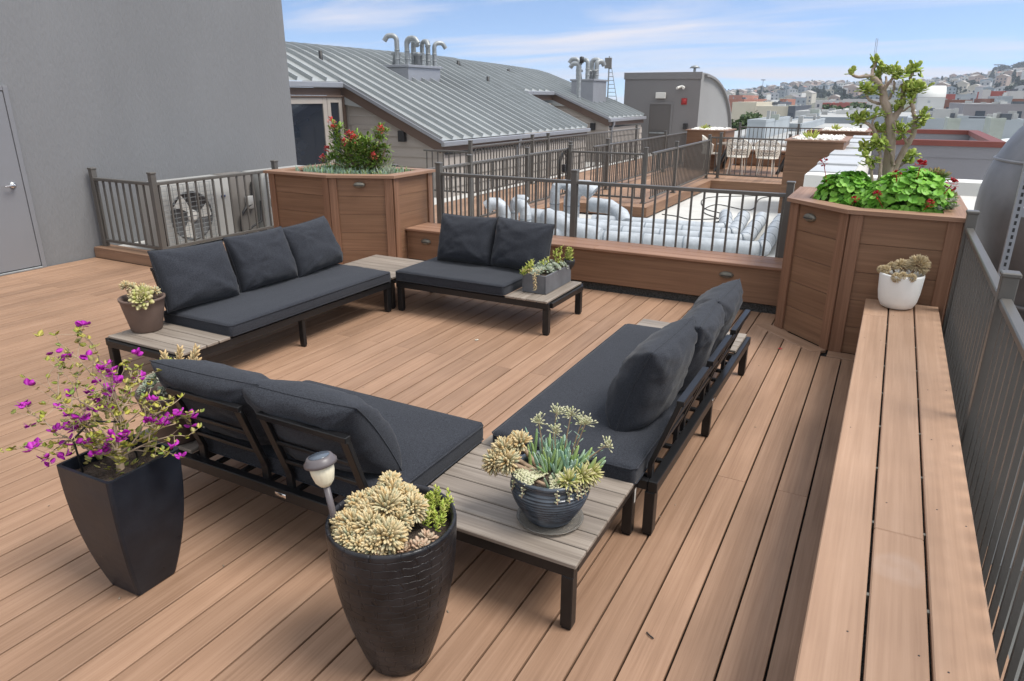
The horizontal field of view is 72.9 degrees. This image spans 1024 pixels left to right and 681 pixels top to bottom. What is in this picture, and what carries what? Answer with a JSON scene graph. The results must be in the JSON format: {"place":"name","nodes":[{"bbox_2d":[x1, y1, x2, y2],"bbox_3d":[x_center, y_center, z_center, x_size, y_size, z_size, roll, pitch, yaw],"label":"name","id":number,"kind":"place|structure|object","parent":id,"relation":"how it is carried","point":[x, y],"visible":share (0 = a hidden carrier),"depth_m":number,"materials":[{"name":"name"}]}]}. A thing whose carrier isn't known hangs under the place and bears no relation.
{"place":"outdoors","nodes":[
{"label":"outdoors","id":0,"kind":"place"},
{"bbox_2d":[281,0,1023,103],"label":"sky","id":1,"kind":"structure","parent":0,"point":[739,43],"materials":[{"name":"blue"}]},
{"bbox_2d":[352,115,1023,680],"bbox_3d":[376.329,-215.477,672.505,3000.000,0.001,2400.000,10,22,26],"label":"ground","id":2,"kind":"structure","parent":0,"point":[996,581],"depth_m":25.18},
{"bbox_2d":[746,111,790,137],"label":"city building","id":3,"kind":"structure","parent":2,"relation":"on","point":[775,119],"depth_m":56.94,"materials":[{"name":"white concrete"}]},
{"bbox_2d":[788,116,824,130],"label":"city building","id":4,"kind":"structure","parent":2,"relation":"on","point":[803,122],"depth_m":74.63,"materials":[{"name":"white concrete"}]},
{"bbox_2d":[734,123,1023,570],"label":"city building","id":5,"kind":"structure","parent":2,"relation":"on","point":[824,125],"depth_m":52.65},
{"bbox_2d":[915,86,946,110],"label":"city building","id":6,"kind":"structure","parent":2,"relation":"on","point":[924,99],"depth_m":156.28,"materials":[{"name":"white concrete"}]},
{"bbox_2d":[868,129,1005,179],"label":"neighbour building","id":7,"kind":"structure","parent":2,"relation":"on","point":[964,154],"depth_m":15.38,"materials":[{"name":"grey paint"}]},
{"bbox_2d":[943,108,968,129],"bbox_3d":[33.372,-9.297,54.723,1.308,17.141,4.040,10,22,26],"label":"city building","id":8,"kind":"structure","parent":2,"relation":"on","point":[953,120],"depth_m":50.79,"materials":[{"name":"white concrete"}]},
{"bbox_2d":[906,109,1023,138],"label":"city building","id":9,"kind":"structure","parent":2,"relation":"on","point":[1014,124],"depth_m":57.00,"materials":[{"name":"grey metal"}]},
{"bbox_2d":[983,112,1011,139],"bbox_3d":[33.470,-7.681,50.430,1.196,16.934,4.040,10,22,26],"label":"city building","id":10,"kind":"structure","parent":2,"relation":"on","point":[994,125],"depth_m":46.50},
{"bbox_2d":[434,145,1019,399],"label":"membrane roof","id":11,"kind":"structure","parent":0,"point":[762,203],"depth_m":13.43,"materials":[{"name":"white"}]},
{"bbox_2d":[0,0,296,275],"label":"rendered building","id":12,"kind":"structure","parent":11,"relation":"on","point":[135,90],"depth_m":8.09,"materials":[{"name":"grey paint"}]},
{"bbox_2d":[0,91,40,272],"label":"door","id":13,"kind":"structure","parent":12,"relation":"in","point":[18,246],"depth_m":7.24,"materials":[{"name":"grey paint"}]},
{"bbox_2d":[285,41,590,197],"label":"building","id":14,"kind":"structure","parent":11,"relation":"on","point":[456,107],"depth_m":15.33,"materials":[{"name":"metal"}]},
{"bbox_2d":[291,97,331,165],"bbox_3d":[-4.123,-3.929,14.106,0.040,1.910,1.210,10,22,26],"label":"glass door","id":15,"kind":"structure","parent":14,"relation":"in","point":[309,114],"depth_m":14.07,"materials":[{"name":"black"}]},
{"bbox_2d":[327,98,343,163],"bbox_3d":[-3.728,-4.173,14.806,0.040,1.910,0.450,10,22,26],"label":"window","id":16,"kind":"structure","parent":14,"relation":"in","point":[334,105],"depth_m":14.63,"materials":[{"name":"beige"}]},
{"bbox_2d":[382,33,446,81],"bbox_3d":[-2.448,-7.012,17.569,1.067,1.350,1.628,10,22,26],"label":"roof vent cluster","id":17,"kind":"object","parent":14,"relation":"on","point":[417,69],"visible":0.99,"depth_m":17.20,"materials":[{"name":"metal"}]},
{"bbox_2d":[102,258,854,680],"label":"deck underlay","id":18,"kind":"object","parent":11,"relation":"on","point":[764,526],"depth_m":3.02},
{"bbox_2d":[94,241,225,265],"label":"timber kerb","id":19,"kind":"structure","parent":18,"relation":"on","point":[127,254],"depth_m":7.89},
{"bbox_2d":[87,160,277,249],"bbox_3d":[-3.885,-1.689,8.471,1.133,0.913,1.819,10,22,26],"label":"railing","id":20,"kind":"object","parent":19,"relation":"on","point":[152,183],"visible":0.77,"depth_m":7.87,"materials":[{"name":"grey metal"}]},
{"bbox_2d":[118,230,263,250],"bbox_3d":[-3.593,-1.433,9.330,1.020,0.105,3.100,10,22,26],"label":"equipment pad","id":21,"kind":"object","parent":18,"relation":"on","point":[143,242],"depth_m":8.32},
{"bbox_2d":[138,175,233,247],"bbox_3d":[-3.835,-1.526,8.258,0.393,0.772,1.000,10,22,26],"label":"heat pump","id":22,"kind":"object","parent":21,"relation":"on","point":[177,212],"visible":0.55,"depth_m":8.08,"materials":[{"name":"beige metal"}]},
{"bbox_2d":[213,172,262,235],"bbox_3d":[-3.491,-1.757,8.916,0.384,0.770,0.434,10,22,26],"label":"equipment cabinet","id":23,"kind":"object","parent":21,"relation":"on","point":[243,202],"visible":0.48,"depth_m":8.81,"materials":[{"name":"grey metal"}]},
{"bbox_2d":[242,165,302,229],"bbox_3d":[-3.134,-1.959,9.499,0.393,0.772,0.980,10,22,26],"label":"heat pump","id":24,"kind":"object","parent":21,"relation":"on","point":[264,195],"visible":0.09,"depth_m":9.05,"materials":[{"name":"white metal"}]},
{"bbox_2d":[0,257,1008,680],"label":"deck","id":25,"kind":"structure","parent":18,"relation":"on","point":[246,591],"depth_m":2.97,"materials":[{"name":"wood"}]},
{"bbox_2d":[56,434,183,595],"bbox_3d":[-1.438,0.676,2.626,0.290,0.535,0.290,10,21,25],"label":"square planter","id":26,"kind":"object","parent":25,"relation":"on","point":[129,521],"visible":0.85,"depth_m":2.53,"materials":[{"name":"black plastic"}]},
{"bbox_2d":[0,320,203,479],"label":"bougainvillea","id":27,"kind":"object","parent":26,"relation":"in","point":[115,442],"visible":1,"depth_m":2.49,"materials":[{"name":"purple plant"}]},
{"bbox_2d":[72,420,138,472],"bbox_3d":[-1.483,0.392,2.532,0.194,0.234,0.013,-9,21,-24],"label":"plant hoop","id":28,"kind":"object","parent":26,"relation":"in","point":[77,453],"visible":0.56,"depth_m":2.50,"materials":[{"name":"black metal"}]},
{"bbox_2d":[105,216,391,375],"bbox_3d":[-1.898,-0.388,5.264,0.828,0.795,2.128,10,22,26],"label":"lounge sofa","id":29,"kind":"object","parent":25,"relation":"on","point":[238,289],"visible":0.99,"depth_m":5.05,"materials":[{"name":"fabric"}]},
{"bbox_2d":[117,292,165,332],"bbox_3d":[-2.467,-0.184,4.659,0.286,0.230,0.286,10,22,26],"label":"plant pot","id":30,"kind":"object","parent":29,"relation":"on","point":[150,319],"visible":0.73,"depth_m":4.58,"materials":[{"name":"brown ceramic"}]},
{"bbox_2d":[118,280,161,298],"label":"ghost succulent","id":31,"kind":"object","parent":30,"relation":"in","point":[127,285],"visible":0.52,"depth_m":4.59,"materials":[{"name":"beige plant"}]},
{"bbox_2d":[128,285,154,309],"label":"rosette succulent","id":32,"kind":"object","parent":30,"relation":"in","point":[142,294],"visible":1,"depth_m":4.50,"materials":[{"name":"green plant"}]},
{"bbox_2d":[138,359,483,515],"bbox_3d":[-0.974,0.374,3.182,1.488,0.742,0.844,10,22,26],"label":"lounge sofa","id":33,"kind":"object","parent":25,"relation":"on","point":[268,426],"visible":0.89,"depth_m":2.80,"materials":[{"name":"fabric"}]},
{"bbox_2d":[134,379,202,445],"bbox_3d":[-1.544,0.329,3.183,0.300,0.245,0.300,10,22,26],"label":"plant pot","id":34,"kind":"object","parent":33,"relation":"on","point":[168,431],"visible":0.2,"depth_m":3.10,"materials":[{"name":"grey ceramic"}]},
{"bbox_2d":[136,371,168,395],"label":"rosette succulent","id":35,"kind":"object","parent":34,"relation":"in","point":[141,388],"visible":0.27,"depth_m":3.06,"materials":[{"name":"green plant"}]},
{"bbox_2d":[159,343,201,359],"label":"jelly bean succulent","id":36,"kind":"object","parent":34,"relation":"in","point":[179,354],"visible":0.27,"depth_m":3.12,"materials":[{"name":"beige plant"}]},
{"bbox_2d":[263,163,435,263],"bbox_3d":[-1.819,-1.447,7.975,1.596,1.000,1.110,10,22,26],"label":"timber planter","id":37,"kind":"object","parent":25,"relation":"on","point":[366,215],"visible":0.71,"depth_m":7.52,"materials":[{"name":"wood"}]},
{"bbox_2d":[295,162,412,173],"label":"chalk sticks","id":38,"kind":"object","parent":37,"relation":"on","point":[325,169],"visible":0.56,"depth_m":7.75,"materials":[{"name":"blue plant"}]},
{"bbox_2d":[319,116,394,172],"bbox_3d":[-1.735,-2.118,7.790,1.041,0.757,0.449,10,22,26],"label":"crown of thorns","id":39,"kind":"object","parent":37,"relation":"in","point":[359,150],"visible":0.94,"depth_m":7.70,"materials":[{"name":"green plant"}]},
{"bbox_2d":[342,255,432,308],"bbox_3d":[-1.204,-0.567,6.543,0.720,0.291,0.684,10,22,26],"label":"slatted table","id":40,"kind":"object","parent":25,"relation":"on","point":[391,265],"visible":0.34,"depth_m":6.53,"materials":[{"name":"beige wood"}]},
{"bbox_2d":[325,484,456,676],"bbox_3d":[-0.377,0.806,2.258,0.406,0.541,0.406,10,22,26],"label":"plant pot","id":41,"kind":"object","parent":25,"relation":"on","point":[394,606],"visible":0.84,"depth_m":2.09,"materials":[{"name":"black plastic"}]},
{"bbox_2d":[303,451,336,520],"bbox_3d":[-0.579,0.478,2.144,0.108,0.287,0.100,10,22,26],"label":"solar light","id":42,"kind":"object","parent":41,"relation":"in","point":[319,466],"visible":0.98,"depth_m":2.09,"materials":[{"name":"grey metal"}]},
{"bbox_2d":[329,470,429,554],"bbox_3d":[-0.414,0.536,2.139,0.290,0.181,0.304,10,22,26],"label":"ghost succulent","id":43,"kind":"object","parent":41,"relation":"on","point":[362,522],"visible":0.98,"depth_m":2.09,"materials":[{"name":"beige plant"}]},
{"bbox_2d":[372,528,438,554],"bbox_3d":[-0.315,0.615,2.054,0.228,0.056,0.092,-11,22,-28],"label":"rosette succulent","id":44,"kind":"object","parent":41,"relation":"in","point":[428,536],"visible":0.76,"depth_m":2.06,"materials":[{"name":"pink plant"}]},
{"bbox_2d":[417,484,454,531],"bbox_3d":[-0.253,0.526,2.212,0.144,0.083,0.151,10,22,26],"label":"sedum","id":45,"kind":"object","parent":41,"relation":"in","point":[433,502],"visible":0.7,"depth_m":2.20,"materials":[{"name":"green plant"}]},
{"bbox_2d":[395,213,582,335],"bbox_3d":[-0.178,-0.631,5.980,1.488,0.793,0.798,10,22,26],"label":"lounge sofa","id":46,"kind":"object","parent":25,"relation":"on","point":[483,258],"visible":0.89,"depth_m":5.90,"materials":[{"name":"fabric"}]},
{"bbox_2d":[522,262,570,294],"bbox_3d":[0.294,-0.527,5.783,0.212,0.150,0.502,10,22,26],"label":"trough planter","id":47,"kind":"object","parent":46,"relation":"on","point":[546,283],"visible":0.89,"depth_m":5.61,"materials":[{"name":"concrete"}]},
{"bbox_2d":[520,246,563,274],"bbox_3d":[0.262,-0.665,5.714,0.149,0.188,0.506,15,24,36],"label":"sedum","id":48,"kind":"object","parent":47,"relation":"in","point":[531,264],"visible":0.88,"depth_m":5.66,"materials":[{"name":"green plant"}]},
{"bbox_2d":[528,259,567,276],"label":"rosette succulent","id":49,"kind":"object","parent":47,"relation":"in","point":[539,266],"visible":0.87,"depth_m":5.67,"materials":[{"name":"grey plant"}]},
{"bbox_2d":[428,435,638,629],"bbox_3d":[0.058,0.737,2.840,0.730,0.291,0.704,10,22,26],"label":"slatted table","id":50,"kind":"object","parent":25,"relation":"on","point":[486,506],"visible":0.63,"depth_m":2.60,"materials":[{"name":"wood"}]},
{"bbox_2d":[516,508,583,534],"bbox_3d":[0.142,0.658,2.597,0.252,0.015,0.252,10,22,26],"label":"saucer","id":51,"kind":"object","parent":50,"relation":"on","point":[575,522],"visible":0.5,"depth_m":2.54,"materials":[{"name":"grey plastic"}]},
{"bbox_2d":[510,450,590,527],"bbox_3d":[0.141,0.563,2.571,0.297,0.202,0.297,10,22,26],"label":"plant pot","id":52,"kind":"object","parent":51,"relation":"on","point":[537,505],"visible":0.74,"depth_m":2.45,"materials":[{"name":"black ceramic"}]},
{"bbox_2d":[481,429,548,486],"bbox_3d":[0.028,0.422,2.531,0.270,0.163,0.190,10,22,26],"label":"ghost succulent","id":53,"kind":"object","parent":52,"relation":"in","point":[500,457],"visible":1,"depth_m":2.52,"materials":[{"name":"beige plant"}]},
{"bbox_2d":[509,466,591,504],"bbox_3d":[0.135,0.513,2.471,0.297,0.072,0.156,3,19,7],"label":"trailing succulent","id":54,"kind":"object","parent":52,"relation":"in","point":[526,476],"visible":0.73,"depth_m":2.46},
{"bbox_2d":[525,403,613,487],"bbox_3d":[0.144,0.367,2.559,0.316,0.245,0.386,-10,22,-27],"label":"finger succulent","id":55,"kind":"object","parent":52,"relation":"in","point":[555,455],"visible":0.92,"depth_m":2.54,"materials":[{"name":"green plant"}]},
{"bbox_2d":[555,460,603,494],"bbox_3d":[0.244,0.490,2.458,0.204,0.108,0.090,-15,25,-37],"label":"rosette succulent","id":56,"kind":"object","parent":52,"relation":"in","point":[590,475],"visible":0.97,"depth_m":2.45,"materials":[{"name":"green plant"}]},
{"bbox_2d":[492,279,750,535],"bbox_3d":[0.787,0.129,3.848,0.824,0.776,2.238,10,22,26],"label":"lounge sofa","id":57,"kind":"object","parent":25,"relation":"on","point":[638,389],"visible":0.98,"depth_m":3.21,"materials":[{"name":"fabric"}]},
{"bbox_2d":[774,186,967,353],"bbox_3d":[2.754,-0.574,5.460,1.199,1.050,1.306,10,22,26],"label":"timber planter","id":58,"kind":"object","parent":25,"relation":"on","point":[835,255],"visible":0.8,"depth_m":5.01,"materials":[{"name":"wood"}]},
{"bbox_2d":[812,157,874,207],"bbox_3d":[2.550,-1.185,5.295,0.451,0.408,0.515,-9,21,-24],"label":"geranium","id":59,"kind":"object","parent":58,"relation":"in","point":[846,187],"visible":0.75,"depth_m":5.21,"materials":[{"name":"green plant"}]},
{"bbox_2d":[844,53,934,185],"bbox_3d":[2.770,-1.587,5.179,0.631,1.045,0.343,4,20,11],"label":"jade tree","id":60,"kind":"object","parent":58,"relation":"on","point":[891,125],"visible":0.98,"depth_m":5.12,"materials":[{"name":"green plant"}]},
{"bbox_2d":[854,159,958,213],"bbox_3d":[2.818,-1.082,4.954,0.686,0.437,0.581,10,22,26],"label":"geranium","id":61,"kind":"object","parent":58,"relation":"in","point":[912,188],"visible":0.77,"depth_m":4.83,"materials":[{"name":"green plant"}]},
{"bbox_2d":[927,167,958,198],"bbox_3d":[3.147,-1.127,5.148,0.245,0.303,0.314,-2,19,-6],"label":"aeonium","id":62,"kind":"object","parent":58,"relation":"on","point":[940,172],"visible":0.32,"depth_m":5.13,"materials":[{"name":"green plant"}]},
{"bbox_2d":[794,298,999,680],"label":"bench","id":63,"kind":"object","parent":25,"relation":"on","point":[897,592],"visible":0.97,"depth_m":2.26,"materials":[{"name":"brown wood"}]},
{"bbox_2d":[878,268,924,309],"bbox_3d":[2.618,-0.341,4.691,0.272,0.236,0.272,10,22,26],"label":"plant pot","id":64,"kind":"object","parent":63,"relation":"on","point":[902,294],"visible":0.74,"depth_m":4.60,"materials":[{"name":"white ceramic"}]},
{"bbox_2d":[876,254,931,282],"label":"dried succulent","id":65,"kind":"object","parent":64,"relation":"on","point":[911,264],"visible":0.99,"depth_m":4.59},
{"bbox_2d":[942,210,1023,680],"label":"railing","id":66,"kind":"object","parent":25,"relation":"on","point":[983,329],"visible":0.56,"depth_m":2.71,"materials":[{"name":"grey metal"}]},
{"bbox_2d":[997,165,1023,276],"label":"strut channel","id":67,"kind":"object","parent":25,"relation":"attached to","point":[1017,214],"visible":0.38,"depth_m":4.26,"materials":[{"name":"metal"}]},
{"bbox_2d":[405,222,782,313],"bbox_3d":[0.669,-0.774,7.010,3.955,0.447,0.436,10,22,26],"label":"bench","id":68,"kind":"object","parent":18,"relation":"on","point":[672,273],"visible":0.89,"depth_m":6.49,"materials":[{"name":"brown wood"}]},
{"bbox_2d":[435,162,795,257],"bbox_3d":[0.816,-1.174,7.087,3.796,1.093,0.096,10,22,26],"label":"railing","id":69,"kind":"object","parent":68,"relation":"on","point":[574,182],"visible":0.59,"depth_m":6.92,"materials":[{"name":"grey metal"}]},
{"bbox_2d":[483,197,510,218],"bbox_3d":[-0.218,-1.811,10.251,0.414,0.592,0.202,3,20,8],"label":"pipe riser","id":70,"kind":"object","parent":11,"relation":"on","point":[501,207],"visible":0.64,"depth_m":10.12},
{"bbox_2d":[512,199,531,221],"bbox_3d":[0.151,-1.800,10.269,0.179,0.563,0.370,-10,22,-28],"label":"pipe riser","id":71,"kind":"object","parent":11,"relation":"on","point":[521,206],"visible":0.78,"depth_m":10.12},
{"bbox_2d":[461,59,645,161],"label":"building","id":72,"kind":"structure","parent":11,"relation":"on","point":[551,89],"depth_m":22.52,"materials":[{"name":"metal"}]},
{"bbox_2d":[569,56,583,98],"bbox_3d":[2.077,-8.511,22.605,0.500,1.380,0.154,7,21,20],"label":"vent pole","id":73,"kind":"object","parent":72,"relation":"on","point":[579,70],"visible":0.95,"depth_m":22.47,"materials":[{"name":"metal"}]},
{"bbox_2d":[568,57,607,102],"bbox_3d":[2.582,-8.824,23.670,1.095,1.569,1.280,10,22,26],"label":"roof vent cluster","id":74,"kind":"object","parent":72,"relation":"on","point":[593,87],"visible":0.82,"depth_m":23.29,"materials":[{"name":"metal"}]},
{"bbox_2d":[434,152,683,222],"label":"side deck","id":75,"kind":"structure","parent":11,"relation":"on","point":[540,204],"depth_m":13.53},
{"bbox_2d":[391,141,572,222],"bbox_3d":[-0.164,-2.439,10.811,0.096,1.008,5.480,10,22,26],"label":"railing","id":76,"kind":"object","parent":75,"relation":"on","point":[470,163],"visible":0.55,"depth_m":10.86,"materials":[{"name":"grey metal"}]},
{"bbox_2d":[468,124,639,197],"bbox_3d":[1.524,-4.571,16.864,0.096,1.038,9.808,10,22,26],"label":"railing","id":77,"kind":"object","parent":75,"relation":"on","point":[531,141],"visible":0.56,"depth_m":15.56,"materials":[{"name":"grey metal"}]},
{"bbox_2d":[423,149,467,192],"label":"railing","id":78,"kind":"object","parent":77,"relation":"attached to","point":[448,151],"visible":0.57,"depth_m":13.04,"materials":[{"name":"grey metal"}]},
{"bbox_2d":[593,125,709,189],"bbox_3d":[3.823,-4.744,17.430,0.096,1.008,9.600,10,22,26],"label":"railing","id":79,"kind":"object","parent":75,"relation":"on","point":[665,136],"visible":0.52,"depth_m":15.32,"materials":[{"name":"grey metal"}]},
{"bbox_2d":[549,179,570,210],"bbox_3d":[0.780,-2.258,11.333,0.350,0.728,0.172,-6,20,-18],"label":"pipe riser","id":80,"kind":"object","parent":11,"relation":"on","point":[552,194],"visible":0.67,"depth_m":11.21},
{"bbox_2d":[530,208,609,229],"bbox_3d":[0.808,-1.778,10.505,1.504,0.330,0.344,15,24,37],"label":"insulated pipe","id":81,"kind":"object","parent":11,"relation":"on","point":[603,225],"visible":0.21,"depth_m":10.27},
{"bbox_2d":[540,208,602,239],"bbox_3d":[0.838,-1.645,10.007,0.364,0.407,1.091,-18,26,-41],"label":"insulated pipe","id":82,"kind":"object","parent":11,"relation":"on","point":[591,232],"visible":0.47,"depth_m":9.86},
{"bbox_2d":[563,180,597,216],"bbox_3d":[1.097,-2.191,11.119,0.563,0.746,0.270,8,21,20],"label":"pipe riser","id":83,"kind":"object","parent":11,"relation":"on","point":[582,190],"visible":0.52,"depth_m":10.97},
{"bbox_2d":[588,197,632,221],"bbox_3d":[1.611,-2.049,11.185,0.343,0.402,1.060,-10,22,-26],"label":"insulated pipe","id":84,"kind":"object","parent":11,"relation":"on","point":[614,208],"visible":0.61,"depth_m":11.16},
{"bbox_2d":[579,152,743,217],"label":"walkway deck","id":85,"kind":"structure","parent":11,"relation":"on","point":[701,182],"depth_m":13.54,"materials":[{"name":"wood"}]},
{"bbox_2d":[567,144,648,203],"bbox_3d":[1.703,-3.018,12.544,1.532,0.968,0.096,10,22,26],"label":"railing","id":86,"kind":"object","parent":85,"relation":"on","point":[644,164],"visible":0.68,"depth_m":12.46,"materials":[{"name":"grey metal"}]},
{"bbox_2d":[649,134,711,198],"bbox_3d":[3.523,-3.608,14.215,0.096,0.988,4.701,10,21,25],"label":"railing","id":87,"kind":"object","parent":85,"relation":"on","point":[702,160],"visible":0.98,"depth_m":14.01,"materials":[{"name":"grey metal"}]},
{"bbox_2d":[684,127,736,168],"bbox_3d":[5.385,-5.271,18.885,1.080,1.046,1.280,10,22,26],"label":"timber planter","id":88,"kind":"object","parent":85,"relation":"on","point":[695,134],"visible":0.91,"depth_m":18.38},
{"bbox_2d":[733,149,785,165],"bbox_3d":[7.145,-5.050,19.198,2.000,0.400,0.450,10,22,26],"label":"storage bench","id":89,"kind":"object","parent":85,"relation":"on","point":[754,161],"visible":0.17,"depth_m":19.19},
{"bbox_2d":[591,209,732,227],"bbox_3d":[2.450,-1.961,11.271,2.181,0.218,1.592,6,20,15],"label":"insulated pipe","id":90,"kind":"object","parent":11,"relation":"on","point":[722,218],"visible":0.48,"depth_m":10.69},
{"bbox_2d":[581,210,749,233],"bbox_3d":[2.419,-1.924,11.166,2.547,0.218,1.986,8,21,21],"label":"insulated pipe","id":91,"kind":"object","parent":11,"relation":"on","point":[733,227],"visible":0.41,"depth_m":10.30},
{"bbox_2d":[553,213,780,255],"bbox_3d":[2.578,-1.475,9.889,4.505,0.218,2.122,-5,20,-15],"label":"insulated pipe","id":92,"kind":"object","parent":11,"relation":"on","point":[771,237],"visible":0.51,"depth_m":9.34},
{"bbox_2d":[623,65,730,152],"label":"stair tower","id":93,"kind":"structure","parent":11,"relation":"on","point":[674,102],"depth_m":25.69,"materials":[{"name":"grey paint"}]},
{"bbox_2d":[648,104,670,152],"bbox_3d":[5.471,-7.844,25.925,0.800,1.850,0.088,10,22,26],"label":"door","id":94,"kind":"structure","parent":93,"relation":"in","point":[659,115],"depth_m":25.85,"materials":[{"name":"paint"}]},
{"bbox_2d":[609,212,766,240],"bbox_3d":[2.547,-1.604,10.255,3.884,0.218,1.842,-5,20,-14],"label":"insulated pipe","id":95,"kind":"object","parent":11,"relation":"on","point":[759,224],"visible":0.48,"depth_m":9.88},
{"bbox_2d":[710,165,782,192],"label":"terrace deck","id":96,"kind":"structure","parent":11,"relation":"on","point":[742,183],"depth_m":15.84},
{"bbox_2d":[726,139,751,174],"bbox_3d":[5.546,-4.537,17.055,0.626,0.874,0.544,10,22,26],"label":"wire chair","id":97,"kind":"object","parent":96,"relation":"on","point":[738,155],"visible":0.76,"depth_m":16.86,"materials":[{"name":"white metal"}]},
{"bbox_2d":[714,142,785,174],"bbox_3d":[6.161,-4.631,17.613,1.816,0.709,0.876,10,22,26],"label":"patio table","id":98,"kind":"object","parent":96,"relation":"on","point":[781,166],"visible":0.34,"depth_m":17.52,"materials":[{"name":"plastic"}]},
{"bbox_2d":[708,132,792,178],"bbox_3d":[5.380,-4.197,15.841,1.833,1.038,0.096,12,22,29],"label":"railing","id":99,"kind":"object","parent":96,"relation":"on","point":[720,138],"visible":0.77,"depth_m":15.92,"materials":[{"name":"grey metal"}]},
{"bbox_2d":[755,140,780,176],"bbox_3d":[6.141,-4.411,16.703,0.626,0.874,0.544,10,22,26],"label":"wire chair","id":100,"kind":"object","parent":96,"relation":"on","point":[771,152],"visible":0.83,"depth_m":16.50,"materials":[{"name":"white metal"}]},
{"bbox_2d":[736,123,861,149],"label":"railing","id":101,"kind":"object","parent":96,"relation":"on","point":[798,128],"visible":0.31,"depth_m":20.41,"materials":[{"name":"grey metal"}]},
{"bbox_2d":[817,127,871,135],"bbox_3d":[8.430,-4.872,17.724,1.210,1.086,1.380,10,22,26],"label":"timber planter","id":102,"kind":"object","parent":96,"relation":"on","point":[850,132],"visible":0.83,"depth_m":17.11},
{"bbox_2d":[778,134,852,212],"bbox_3d":[5.653,-3.134,12.938,1.000,1.351,1.780,10,22,26],"label":"timber planter","id":103,"kind":"object","parent":11,"relation":"on","point":[804,155],"visible":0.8,"depth_m":12.21,"materials":[{"name":"wood"}]},
{"bbox_2d":[809,135,871,174],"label":"parapet wall","id":104,"kind":"structure","parent":11,"relation":"on","point":[847,159],"depth_m":10.21,"materials":[{"name":"white paint"}]},
{"bbox_2d":[803,172,982,196],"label":"parapet wall","id":105,"kind":"structure","parent":11,"relation":"on","point":[966,187],"depth_m":7.46,"materials":[{"name":"white paint"}]},
{"bbox_2d":[974,125,1023,384],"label":"metal tank","id":106,"kind":"object","parent":11,"relation":"on","point":[995,198],"visible":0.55,"depth_m":5.29,"materials":[{"name":"metal"}]},
{"bbox_2d":[731,100,771,122],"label":"city building","id":107,"kind":"structure","parent":0,"point":[739,109],"depth_m":212.09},
{"bbox_2d":[756,104,793,117],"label":"city building","id":108,"kind":"structure","parent":0,"point":[781,109],"depth_m":194.72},
{"bbox_2d":[795,109,854,123],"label":"city building","id":109,"kind":"structure","parent":0,"point":[831,117],"depth_m":112.38,"materials":[{"name":"white concrete"}]},
{"bbox_2d":[860,110,916,123],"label":"city building","id":110,"kind":"structure","parent":0,"point":[903,115],"depth_m":89.50,"materials":[{"name":"grey concrete"}]},
{"bbox_2d":[949,99,1023,124],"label":"city building","id":111,"kind":"structure","parent":0,"point":[968,108],"depth_m":104.24,"materials":[{"name":"grey concrete"}]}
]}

